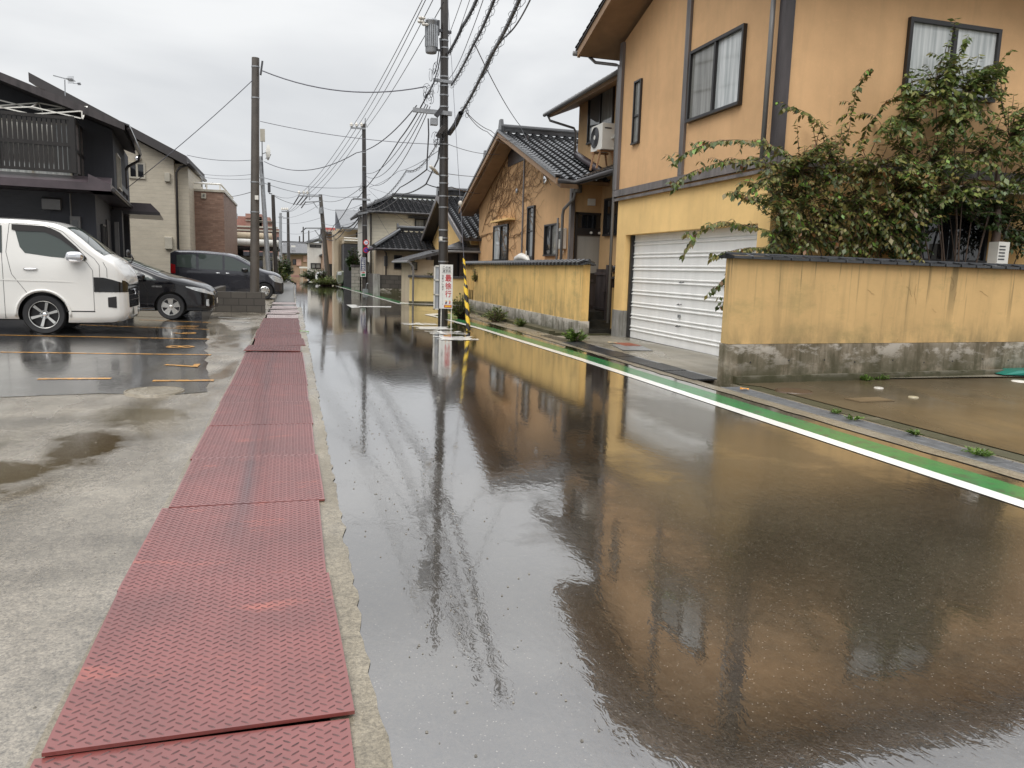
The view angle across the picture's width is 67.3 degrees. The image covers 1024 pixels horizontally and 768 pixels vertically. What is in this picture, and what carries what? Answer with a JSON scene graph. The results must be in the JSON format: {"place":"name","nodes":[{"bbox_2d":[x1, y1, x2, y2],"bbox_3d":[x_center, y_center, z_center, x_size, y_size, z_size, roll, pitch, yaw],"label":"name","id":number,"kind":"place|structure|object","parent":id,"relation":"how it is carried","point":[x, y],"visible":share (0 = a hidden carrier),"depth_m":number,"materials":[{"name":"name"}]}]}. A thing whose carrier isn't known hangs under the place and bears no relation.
{"place":"outdoors","nodes":[
{"label":"outdoors","id":0,"kind":"place"},
{"bbox_2d":[0,0,619,244],"label":"sky","id":1,"kind":"structure","parent":0,"point":[162,69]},
{"bbox_2d":[69,279,1023,753],"bbox_3d":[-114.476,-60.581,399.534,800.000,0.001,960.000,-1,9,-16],"label":"ground","id":2,"kind":"structure","parent":0,"point":[289,295],"depth_m":7.59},
{"bbox_2d":[0,311,211,396],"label":"parking lot","id":3,"kind":"structure","parent":2,"relation":"on","point":[21,374],"depth_m":11.21,"materials":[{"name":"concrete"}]},
{"bbox_2d":[0,217,139,333],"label":"white van","id":4,"kind":"object","parent":3,"relation":"on","point":[56,276],"visible":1,"depth_m":14.28,"materials":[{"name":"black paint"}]},
{"bbox_2d":[0,72,162,257],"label":"black house","id":5,"kind":"structure","parent":3,"relation":"on","point":[70,170],"depth_m":20.16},
{"bbox_2d":[0,118,72,175],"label":"balcony railing","id":6,"kind":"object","parent":5,"relation":"in","point":[11,170],"depth_m":20.74,"materials":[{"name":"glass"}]},
{"bbox_2d":[0,100,87,118],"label":"canopy frame","id":7,"kind":"object","parent":5,"relation":"on","point":[21,105],"visible":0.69,"depth_m":19.79,"materials":[{"name":"white metal"}]},
{"bbox_2d":[116,153,122,191],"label":"window","id":8,"kind":"structure","parent":5,"relation":"in","point":[118,160],"depth_m":22.73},
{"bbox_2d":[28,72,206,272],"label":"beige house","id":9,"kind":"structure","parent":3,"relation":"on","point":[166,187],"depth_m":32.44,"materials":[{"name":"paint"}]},
{"bbox_2d":[128,162,145,178],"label":"window","id":10,"kind":"structure","parent":9,"relation":"in","point":[137,170],"depth_m":31.99,"materials":[{"name":"white glass"}]},
{"bbox_2d":[123,386,184,396],"bbox_3d":[-3.912,0.079,8.416,0.620,0.020,0.620,-1,9,-16],"label":"manhole cover","id":11,"kind":"object","parent":3,"relation":"on","point":[155,391],"visible":1,"depth_m":8.37,"materials":[{"name":"concrete"}]},
{"bbox_2d":[121,257,217,319],"bbox_3d":[-9.723,-2.430,19.113,4.480,1.520,2.165,-1,9,-16],"label":"black hatchback","id":12,"kind":"object","parent":3,"relation":"on","point":[166,295],"visible":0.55,"depth_m":18.72,"materials":[{"name":"paint"}]},
{"bbox_2d":[194,175,237,254],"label":"brick annexe","id":13,"kind":"structure","parent":3,"relation":"on","point":[216,216],"depth_m":35.15,"materials":[{"name":"brown brick"}]},
{"bbox_2d":[170,249,283,298],"bbox_3d":[-11.414,-4.427,31.066,4.180,1.890,2.127,-1,9,-16],"label":"grey minivan","id":14,"kind":"object","parent":3,"relation":"on","point":[230,272],"visible":0.73,"depth_m":30.21,"materials":[{"name":"paint"}]},
{"bbox_2d":[202,286,265,312],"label":"block wall","id":15,"kind":"structure","parent":3,"relation":"on","point":[249,302],"depth_m":22.36,"materials":[{"name":"concrete"}]},
{"bbox_2d":[237,232,279,271],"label":"pipe canopy","id":16,"kind":"object","parent":3,"relation":"on","point":[243,241],"visible":0.22,"depth_m":45.39,"materials":[{"name":"white metal"}]},
{"bbox_2d":[0,312,264,767],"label":"lot apron","id":17,"kind":"object","parent":2,"relation":"on","point":[50,624],"visible":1,"depth_m":4.46,"materials":[{"name":"concrete"}]},
{"bbox_2d":[25,283,330,767],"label":"channel wall","id":18,"kind":"structure","parent":2,"relation":"on","point":[39,748],"depth_m":2.71,"materials":[{"name":"concrete"}]},
{"bbox_2d":[30,718,354,767],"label":"steel plate","id":19,"kind":"object","parent":18,"relation":"on","point":[326,744],"visible":1,"depth_m":2.22,"materials":[{"name":"paint"}]},
{"bbox_2d":[41,572,354,756],"bbox_3d":[-1.084,0.957,2.849,0.870,0.019,1.165,-1,9,-17],"label":"steel plate","id":20,"kind":"object","parent":18,"relation":"on","point":[162,663],"visible":1,"depth_m":2.67,"materials":[{"name":"paint"}]},
{"bbox_2d":[117,500,325,591],"bbox_3d":[-1.425,0.796,3.959,0.870,0.019,1.165,-1,9,-16],"label":"steel plate","id":21,"kind":"object","parent":18,"relation":"on","point":[195,544],"visible":0.99,"depth_m":3.85,"materials":[{"name":"paint"}]},
{"bbox_2d":[169,454,324,507],"bbox_3d":[-1.712,0.620,5.082,0.870,0.017,1.165,-1,9,-16],"label":"steel plate","id":22,"kind":"object","parent":18,"relation":"on","point":[237,480],"visible":1,"depth_m":4.98,"materials":[{"name":"paint"}]},
{"bbox_2d":[190,423,314,459],"bbox_3d":[-2.047,0.449,6.192,0.870,0.019,1.165,-1,9,-16],"label":"steel plate","id":23,"kind":"object","parent":18,"relation":"on","point":[253,440],"visible":1,"depth_m":6.11,"materials":[{"name":"paint"}]},
{"bbox_2d":[209,401,312,425],"bbox_3d":[-2.356,0.273,7.309,0.870,0.019,1.165,-1,8,-16],"label":"steel plate","id":24,"kind":"object","parent":18,"relation":"on","point":[257,413],"visible":1,"depth_m":7.23,"materials":[{"name":"paint"}]},
{"bbox_2d":[220,384,308,402],"bbox_3d":[-2.685,0.102,8.421,0.870,0.018,1.165,-1,9,-16],"label":"steel plate","id":25,"kind":"object","parent":18,"relation":"on","point":[262,393],"visible":1,"depth_m":8.36,"materials":[{"name":"paint"}]},
{"bbox_2d":[230,371,307,384],"bbox_3d":[-2.997,-0.074,9.537,0.870,0.018,1.165,-1,9,-16],"label":"steel plate","id":26,"kind":"object","parent":18,"relation":"on","point":[274,378],"visible":1,"depth_m":9.46,"materials":[{"name":"paint"}]},
{"bbox_2d":[236,361,304,371],"bbox_3d":[-3.320,-0.245,10.650,0.870,0.017,1.165,-1,9,-16],"label":"steel plate","id":27,"kind":"object","parent":18,"relation":"on","point":[261,366],"visible":1,"depth_m":10.61,"materials":[{"name":"paint"}]},
{"bbox_2d":[244,345,300,350],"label":"steel plate","id":28,"kind":"object","parent":18,"relation":"on","point":[273,348],"visible":1,"depth_m":12.77,"materials":[{"name":"paint"}]},
{"bbox_2d":[242,352,303,360],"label":"steel plate","id":29,"kind":"object","parent":18,"relation":"on","point":[273,356],"visible":1,"depth_m":11.70,"materials":[{"name":"paint"}]},
{"bbox_2d":[254,333,301,338],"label":"steel plate","id":30,"kind":"object","parent":18,"relation":"on","point":[265,335],"visible":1,"depth_m":15.11,"materials":[{"name":"paint"}]},
{"bbox_2d":[256,329,299,333],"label":"steel plate","id":31,"kind":"object","parent":18,"relation":"on","point":[286,331],"visible":0.99,"depth_m":16.14,"materials":[{"name":"paint"}]},
{"bbox_2d":[254,338,305,345],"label":"steel plate","id":32,"kind":"object","parent":18,"relation":"on","point":[282,341],"visible":1,"depth_m":13.98,"materials":[{"name":"paint"}]},
{"bbox_2d":[231,294,275,312],"bbox_3d":[-13.145,-4.902,40.489,1.600,0.001,38.400,-1,9,-16],"label":"lot edge","id":33,"kind":"object","parent":2,"relation":"on","point":[268,302],"visible":0.2,"depth_m":28.52,"materials":[{"name":"concrete"}]},
{"bbox_2d":[250,57,262,291],"bbox_3d":[-7.431,-5.661,22.357,0.515,7.303,0.335,-1,9,-16],"label":"round post","id":34,"kind":"object","parent":33,"relation":"on","point":[254,243],"visible":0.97,"depth_m":22.24,"materials":[{"name":"concrete"}]},
{"bbox_2d":[262,70,425,92],"bbox_3d":[-4.705,-8.397,21.274,4.950,0.709,0.031,4,9,14],"label":"overhead wire","id":35,"kind":"object","parent":34,"relation":"attached to","point":[344,90],"visible":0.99,"depth_m":21.29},
{"bbox_2d":[259,129,270,270],"bbox_3d":[-11.275,-7.819,35.400,0.713,7.555,0.511,3,9,11],"label":"steel pole","id":36,"kind":"object","parent":33,"relation":"on","point":[264,213],"visible":0.85,"depth_m":35.31,"materials":[{"name":"white metal"}]},
{"bbox_2d":[268,182,277,272],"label":"dark post","id":37,"kind":"object","parent":33,"relation":"on","point":[275,262],"visible":0.84,"depth_m":44.08,"materials":[{"name":"metal"}]},
{"bbox_2d":[237,213,278,256],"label":"red brick apartments","id":38,"kind":"structure","parent":2,"relation":"on","point":[243,223],"depth_m":173.01,"materials":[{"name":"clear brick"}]},
{"bbox_2d":[282,243,306,273],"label":"long grey roof house","id":39,"kind":"structure","parent":2,"relation":"on","point":[298,255],"depth_m":112.33,"materials":[{"name":"paint"}]},
{"bbox_2d":[408,275,464,304],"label":"pale yellow wall","id":40,"kind":"structure","parent":2,"relation":"on","point":[423,289],"depth_m":30.88,"materials":[{"name":"paint"}]},
{"bbox_2d":[470,313,551,337],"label":"kerb slab","id":41,"kind":"structure","parent":2,"relation":"on","point":[536,332],"depth_m":19.31,"materials":[{"name":"concrete"}]},
{"bbox_2d":[481,305,508,321],"bbox_3d":[-0.412,-1.940,21.203,0.835,0.483,0.754,-3,10,-29],"label":"roadside bush","id":42,"kind":"object","parent":41,"relation":"on","point":[498,316],"visible":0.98,"depth_m":21.15,"materials":[{"name":"green plant"}]},
{"bbox_2d":[588,309,610,333],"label":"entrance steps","id":43,"kind":"structure","parent":2,"relation":"on","point":[597,323],"depth_m":18.22,"materials":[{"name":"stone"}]},
{"bbox_2d":[610,265,614,327],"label":"gate pier","id":44,"kind":"structure","parent":43,"relation":"on","point":[612,300],"depth_m":18.11,"materials":[{"name":"metal"}]},
{"bbox_2d":[589,265,612,319],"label":"slatted gate","id":45,"kind":"structure","parent":44,"relation":"attached to","point":[598,291],"depth_m":18.63,"materials":[{"name":"black"}]},
{"bbox_2d":[539,335,1023,480],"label":"ditch wall","id":46,"kind":"structure","parent":2,"relation":"on","point":[561,339],"depth_m":7.89,"materials":[{"name":"concrete"}]},
{"bbox_2d":[561,328,589,341],"bbox_3d":[1.294,-1.018,15.750,0.635,0.345,0.579,-1,9,-16],"label":"leafy plant","id":47,"kind":"object","parent":46,"relation":"on","point":[572,335],"visible":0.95,"depth_m":15.68,"materials":[{"name":"green plant"}]},
{"bbox_2d":[639,363,685,371],"bbox_3d":[2.309,-0.261,11.823,0.400,0.023,0.880,-1,9,-14],"label":"drain cover","id":48,"kind":"object","parent":46,"relation":"on","point":[662,367],"visible":0.99,"depth_m":11.73,"materials":[{"name":"metal"}]},
{"bbox_2d":[664,371,716,380],"bbox_3d":[2.554,-0.123,10.968,0.400,0.023,0.880,-1,9,-17],"label":"drain cover","id":49,"kind":"object","parent":46,"relation":"on","point":[691,375],"visible":0.94,"depth_m":10.86,"materials":[{"name":"metal"}]},
{"bbox_2d":[722,387,785,399],"bbox_3d":[2.957,0.122,9.492,0.275,0.030,0.985,-1,9,-16],"label":"drain grating","id":50,"kind":"object","parent":46,"relation":"on","point":[757,394],"visible":0.73,"depth_m":9.42,"materials":[{"name":"metal"}]},
{"bbox_2d":[767,399,843,415],"bbox_3d":[3.229,0.270,8.541,0.275,0.030,0.985,-1,9,-16],"label":"drain grating","id":51,"kind":"object","parent":46,"relation":"on","point":[806,408],"visible":0.83,"depth_m":8.49,"materials":[{"name":"metal"}]},
{"bbox_2d":[823,416,916,436],"bbox_3d":[3.502,0.418,7.590,0.275,0.030,0.985,-1,9,-16],"label":"drain grating","id":52,"kind":"object","parent":46,"relation":"on","point":[878,428],"visible":0.77,"depth_m":7.51,"materials":[{"name":"metal"}]},
{"bbox_2d":[894,435,1012,463],"bbox_3d":[3.774,0.566,6.639,0.275,0.030,0.985,-1,9,-16],"label":"drain grating","id":53,"kind":"object","parent":46,"relation":"on","point":[940,445],"visible":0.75,"depth_m":6.63,"materials":[{"name":"metal"}]},
{"bbox_2d":[987,462,1023,473],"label":"drain grating","id":54,"kind":"object","parent":46,"relation":"on","point":[1016,467],"visible":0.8,"depth_m":6.04,"materials":[{"name":"metal"}]},
{"bbox_2d":[717,252,1023,389],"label":"front wall","id":55,"kind":"structure","parent":2,"relation":"on","point":[794,318],"depth_m":10.88,"materials":[{"name":"paint"}]},
{"bbox_2d":[734,376,1023,454],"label":"forecourt","id":56,"kind":"structure","parent":2,"relation":"on","point":[988,411],"depth_m":9.02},
{"bbox_2d":[774,388,812,393],"bbox_3d":[3.527,0.090,9.619,0.460,0.020,0.460,-1,9,-16],"label":"manhole cover","id":57,"kind":"object","parent":56,"relation":"on","point":[792,390],"visible":1,"depth_m":9.57,"materials":[{"name":"metal"}]},
{"bbox_2d":[844,397,894,402],"bbox_3d":[4.223,0.183,9.084,0.520,0.011,0.260,-1,9,-20],"label":"meter cover","id":58,"kind":"object","parent":56,"relation":"on","point":[870,399],"visible":1,"depth_m":9.04,"materials":[{"name":"brown metal"}]},
{"bbox_2d":[735,384,1023,462],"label":"forecourt kerb","id":59,"kind":"structure","parent":56,"relation":"on","point":[995,451],"depth_m":7.61,"materials":[{"name":"concrete"}]},
{"bbox_2d":[289,274,1023,767],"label":"road","id":60,"kind":"structure","parent":0,"point":[701,584],"depth_m":3.73,"materials":[{"name":"asphalt"}]},
{"bbox_2d":[293,187,329,279],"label":"utility pole","id":61,"kind":"object","parent":60,"relation":"on","point":[324,242],"visible":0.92,"depth_m":57.15,"materials":[{"name":"concrete"}]},
{"bbox_2d":[306,238,321,273],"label":"white two storey house","id":62,"kind":"structure","parent":60,"relation":"on","point":[314,256],"depth_m":74.66,"materials":[{"name":"paint"}]},
{"bbox_2d":[310,276,337,285],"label":"roadside bush","id":63,"kind":"object","parent":60,"relation":"on","point":[325,282],"visible":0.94,"depth_m":54.26,"materials":[{"name":"green plant"}]},
{"bbox_2d":[320,232,331,277],"bbox_3d":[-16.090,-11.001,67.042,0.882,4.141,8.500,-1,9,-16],"label":"brown house","id":64,"kind":"structure","parent":60,"relation":"on","point":[329,245],"depth_m":63.47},
{"bbox_2d":[5,389,675,757],"bbox_3d":[-2.435,0.664,4.745,4.304,0.011,7.757,-1,9,-16],"label":"grit","id":65,"kind":"object","parent":60,"relation":"on","point":[475,755],"visible":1,"depth_m":3.49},
{"bbox_2d":[296,307,392,767],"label":"gutter edge","id":66,"kind":"object","parent":60,"relation":"on","point":[370,741],"visible":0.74,"depth_m":3.20,"materials":[{"name":"concrete"}]},
{"bbox_2d":[351,265,361,289],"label":"pale block wall","id":67,"kind":"structure","parent":60,"relation":"on","point":[356,281],"depth_m":45.80,"materials":[{"name":"concrete"}]},
{"bbox_2d":[344,247,360,270],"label":"clipped pine","id":68,"kind":"object","parent":67,"relation":"on","point":[353,259],"visible":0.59,"depth_m":47.86,"materials":[{"name":"green plant"}]},
{"bbox_2d":[350,118,369,292],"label":"utility pole","id":69,"kind":"object","parent":60,"relation":"on","point":[364,199],"visible":0.97,"depth_m":41.26,"materials":[{"name":"concrete"}]},
{"bbox_2d":[413,0,451,319],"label":"utility pole","id":70,"kind":"object","parent":60,"relation":"on","point":[434,29],"visible":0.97,"depth_m":20.76,"materials":[{"name":"concrete"}]},
{"bbox_2d":[433,265,438,309],"bbox_3d":[-2.108,-2.682,21.388,0.139,1.224,0.050,-1,9,-16],"label":"reverse notice","id":71,"kind":"object","parent":70,"relation":"attached to","point":[436,288],"visible":1,"depth_m":21.39,"materials":[{"name":"white plastic"}]},
{"bbox_2d":[439,264,452,320],"bbox_3d":[-1.818,-2.485,21.154,0.362,1.586,0.071,-1,9,-16],"label":"school route notice","id":72,"kind":"object","parent":70,"relation":"attached to","point":[446,287],"visible":1,"depth_m":21.11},
{"bbox_2d":[447,111,462,135],"bbox_3d":[-1.472,-6.770,19.978,0.138,0.368,1.620,-1,9,-15],"label":"overhead wire","id":73,"kind":"object","parent":70,"relation":"attached to","point":[452,127],"visible":0.94,"depth_m":19.83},
{"bbox_2d":[454,0,525,120],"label":"overhead wire","id":74,"kind":"object","parent":73,"relation":"attached to","point":[505,29],"visible":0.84,"depth_m":13.13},
{"bbox_2d":[447,0,478,55],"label":"overhead wire","id":75,"kind":"object","parent":70,"relation":"attached to","point":[468,16],"visible":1,"depth_m":16.48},
{"bbox_2d":[449,0,498,87],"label":"overhead wire","id":76,"kind":"object","parent":70,"relation":"attached to","point":[483,26],"visible":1,"depth_m":14.80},
{"bbox_2d":[448,293,476,317],"bbox_3d":[-1.487,-2.326,22.680,0.946,0.753,0.981,-1,9,-16],"label":"roadside bush","id":77,"kind":"object","parent":60,"relation":"on","point":[457,311],"visible":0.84,"depth_m":22.55,"materials":[{"name":"green plant"}]},
{"bbox_2d":[463,258,470,330],"bbox_3d":[-1.058,-2.075,17.834,0.098,1.668,0.430,-3,9,-26],"label":"guy wire guard","id":78,"kind":"object","parent":60,"relation":"on","point":[467,313],"visible":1,"depth_m":17.80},
{"bbox_2d":[437,317,1023,507],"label":"white edge line","id":79,"kind":"object","parent":60,"relation":"on","point":[990,493],"visible":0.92,"depth_m":6.93,"materials":[{"name":"paint"}]},
{"bbox_2d":[448,318,1023,500],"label":"green edge band","id":80,"kind":"object","parent":60,"relation":"on","point":[1002,487],"visible":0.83,"depth_m":7.26,"materials":[{"name":"paint"}]},
{"bbox_2d":[470,316,1023,479],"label":"rough concrete edge","id":81,"kind":"object","parent":60,"relation":"on","point":[913,445],"visible":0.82,"depth_m":7.80,"materials":[{"name":"concrete"}]},
{"bbox_2d":[558,335,1023,377],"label":"driveway","id":82,"kind":"structure","parent":0,"point":[699,362],"depth_m":13.54,"materials":[{"name":"concrete"}]},
{"bbox_2d":[572,0,1023,355],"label":"garage house","id":83,"kind":"structure","parent":82,"relation":"on","point":[692,71],"depth_m":12.75,"materials":[{"name":"paint"}]},
{"bbox_2d":[630,78,642,144],"bbox_3d":[2.594,-5.653,15.995,0.075,1.283,0.337,-1,9,-16],"label":"window","id":84,"kind":"structure","parent":83,"relation":"in","point":[638,84],"depth_m":16.01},
{"bbox_2d":[685,23,747,123],"bbox_3d":[3.430,-5.211,13.042,0.095,1.230,1.740,-1,9,-16],"label":"window","id":85,"kind":"structure","parent":83,"relation":"in","point":[716,67],"depth_m":12.97,"materials":[{"name":"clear glass"}]},
{"bbox_2d":[901,16,1002,103],"bbox_3d":[6.903,-5.058,12.048,1.761,1.116,0.095,-1,9,-16],"label":"window","id":86,"kind":"structure","parent":83,"relation":"in","point":[924,36],"depth_m":11.98,"materials":[{"name":"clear glass"}]},
{"bbox_2d":[919,214,988,262],"bbox_3d":[7.264,-2.378,12.637,1.356,0.758,0.085,-1,9,-16],"label":"window","id":87,"kind":"structure","parent":83,"relation":"in","point":[976,234],"depth_m":12.67,"materials":[{"name":"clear glass"}]},
{"bbox_2d":[987,242,1009,263],"bbox_3d":[7.715,-1.857,12.238,0.220,0.790,0.185,-1,9,-16],"label":"vented unit","id":88,"kind":"object","parent":83,"relation":"attached to","point":[998,252],"visible":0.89,"depth_m":12.13,"materials":[{"name":"white plastic"}]},
{"bbox_2d":[664,69,960,311],"bbox_3d":[4.312,-2.310,10.989,5.319,4.467,1.523,-1,9,-16],"label":"arching shrub","id":89,"kind":"object","parent":82,"relation":"on","point":[789,232],"visible":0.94,"depth_m":11.04,"materials":[{"name":"green plant"}]},
{"bbox_2d":[873,18,1023,261],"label":"tree","id":90,"kind":"object","parent":82,"relation":"on","point":[971,90],"visible":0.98,"depth_m":11.60,"materials":[{"name":"green plant"}]},
{"bbox_2d":[876,177,1023,263],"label":"dark undergrowth","id":91,"kind":"object","parent":82,"relation":"on","point":[1015,234],"visible":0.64,"depth_m":12.08,"materials":[{"name":"green plant"}]},
{"bbox_2d":[986,170,1001,262],"bbox_3d":[7.662,-1.778,12.325,0.203,3.204,0.166,-5,11,-38],"label":"tree trunk","id":92,"kind":"object","parent":82,"relation":"on","point":[996,236],"visible":0.22,"depth_m":12.18,"materials":[{"name":"plant"}]},
{"label":"side street","id":93,"kind":"structure","parent":0,"visible":0},
{"bbox_2d":[453,305,567,335],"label":"raised kerb","id":94,"kind":"structure","parent":93,"relation":"on","point":[551,331],"depth_m":19.15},
{"bbox_2d":[462,259,595,335],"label":"garden wall","id":95,"kind":"structure","parent":93,"relation":"on","point":[554,293],"depth_m":20.37,"materials":[{"name":"paint"}]},
{"bbox_2d":[458,69,617,283],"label":"gabled house","id":96,"kind":"structure","parent":93,"relation":"on","point":[575,196],"depth_m":22.41,"materials":[{"name":"paint"}]},
{"bbox_2d":[492,224,508,260],"bbox_3d":[-0.420,-5.097,27.781,0.095,1.270,2.000,-1,9,-16],"label":"window","id":97,"kind":"structure","parent":96,"relation":"in","point":[498,247],"depth_m":27.76,"materials":[{"name":"grey glass"}]},
{"bbox_2d":[481,155,550,256],"bbox_3d":[-0.013,-6.113,26.366,0.031,3.987,8.855,-1,9,-16],"label":"bare vine","id":98,"kind":"object","parent":96,"relation":"attached to","point":[506,191],"visible":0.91,"depth_m":26.66,"materials":[{"name":"plant"}]},
{"bbox_2d":[526,205,535,259],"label":"window","id":99,"kind":"structure","parent":96,"relation":"in","point":[531,212],"depth_m":24.30,"materials":[{"name":"grey glass"}]},
{"bbox_2d":[542,223,558,255],"bbox_3d":[1.132,-4.186,22.368,0.095,0.923,1.191,-1,9,-16],"label":"window","id":100,"kind":"structure","parent":96,"relation":"in","point":[549,244],"depth_m":22.40,"materials":[{"name":"grey glass"}]},
{"bbox_2d":[574,212,600,283],"bbox_3d":[2.112,-3.381,20.987,0.889,2.533,0.085,-1,9,-16],"label":"front door","id":101,"kind":"structure","parent":96,"relation":"in","point":[587,225],"depth_m":20.89,"materials":[{"name":"brown glass"}]},
{"bbox_2d":[586,86,615,144],"bbox_3d":[2.384,-7.268,20.770,0.085,1.327,1.789,-1,9,-16],"label":"window","id":102,"kind":"structure","parent":96,"relation":"in","point":[601,108],"depth_m":20.73,"materials":[{"name":"grey glass"}]},
{"bbox_2d":[589,122,614,170],"bbox_3d":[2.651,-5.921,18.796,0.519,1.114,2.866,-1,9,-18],"label":"aircon unit","id":103,"kind":"object","parent":96,"relation":"attached to","point":[602,138],"visible":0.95,"depth_m":19.50,"materials":[{"name":"white metal"}]},
{"bbox_2d":[602,197,617,235],"bbox_3d":[2.594,-4.382,20.145,0.095,0.980,0.913,-1,9,-16],"label":"window","id":104,"kind":"structure","parent":96,"relation":"in","point":[608,201],"depth_m":20.29,"materials":[{"name":"black glass"}]},
{"label":"right verge","id":105,"kind":"structure","parent":0,"visible":0},
{"bbox_2d":[332,209,359,286],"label":"charcoal fronted house","id":106,"kind":"structure","parent":105,"relation":"on","point":[343,243],"depth_m":54.67,"materials":[{"name":"paint"}]},
{"bbox_2d":[367,273,400,296],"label":"dark block wall","id":107,"kind":"structure","parent":105,"relation":"on","point":[383,285],"depth_m":37.89,"materials":[{"name":"concrete"}]},
{"bbox_2d":[367,223,435,274],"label":"tiled wing","id":108,"kind":"structure","parent":105,"relation":"on","point":[399,242],"depth_m":39.01,"materials":[{"name":"tile"}]},
{"bbox_2d":[350,193,461,273],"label":"cream sided house","id":109,"kind":"structure","parent":105,"relation":"on","point":[412,212],"depth_m":44.05,"materials":[{"name":"paint"}]},
{"bbox_2d":[392,186,481,302],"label":"yellow gable house","id":110,"kind":"structure","parent":105,"relation":"on","point":[413,265],"depth_m":31.96,"materials":[{"name":"paint"}]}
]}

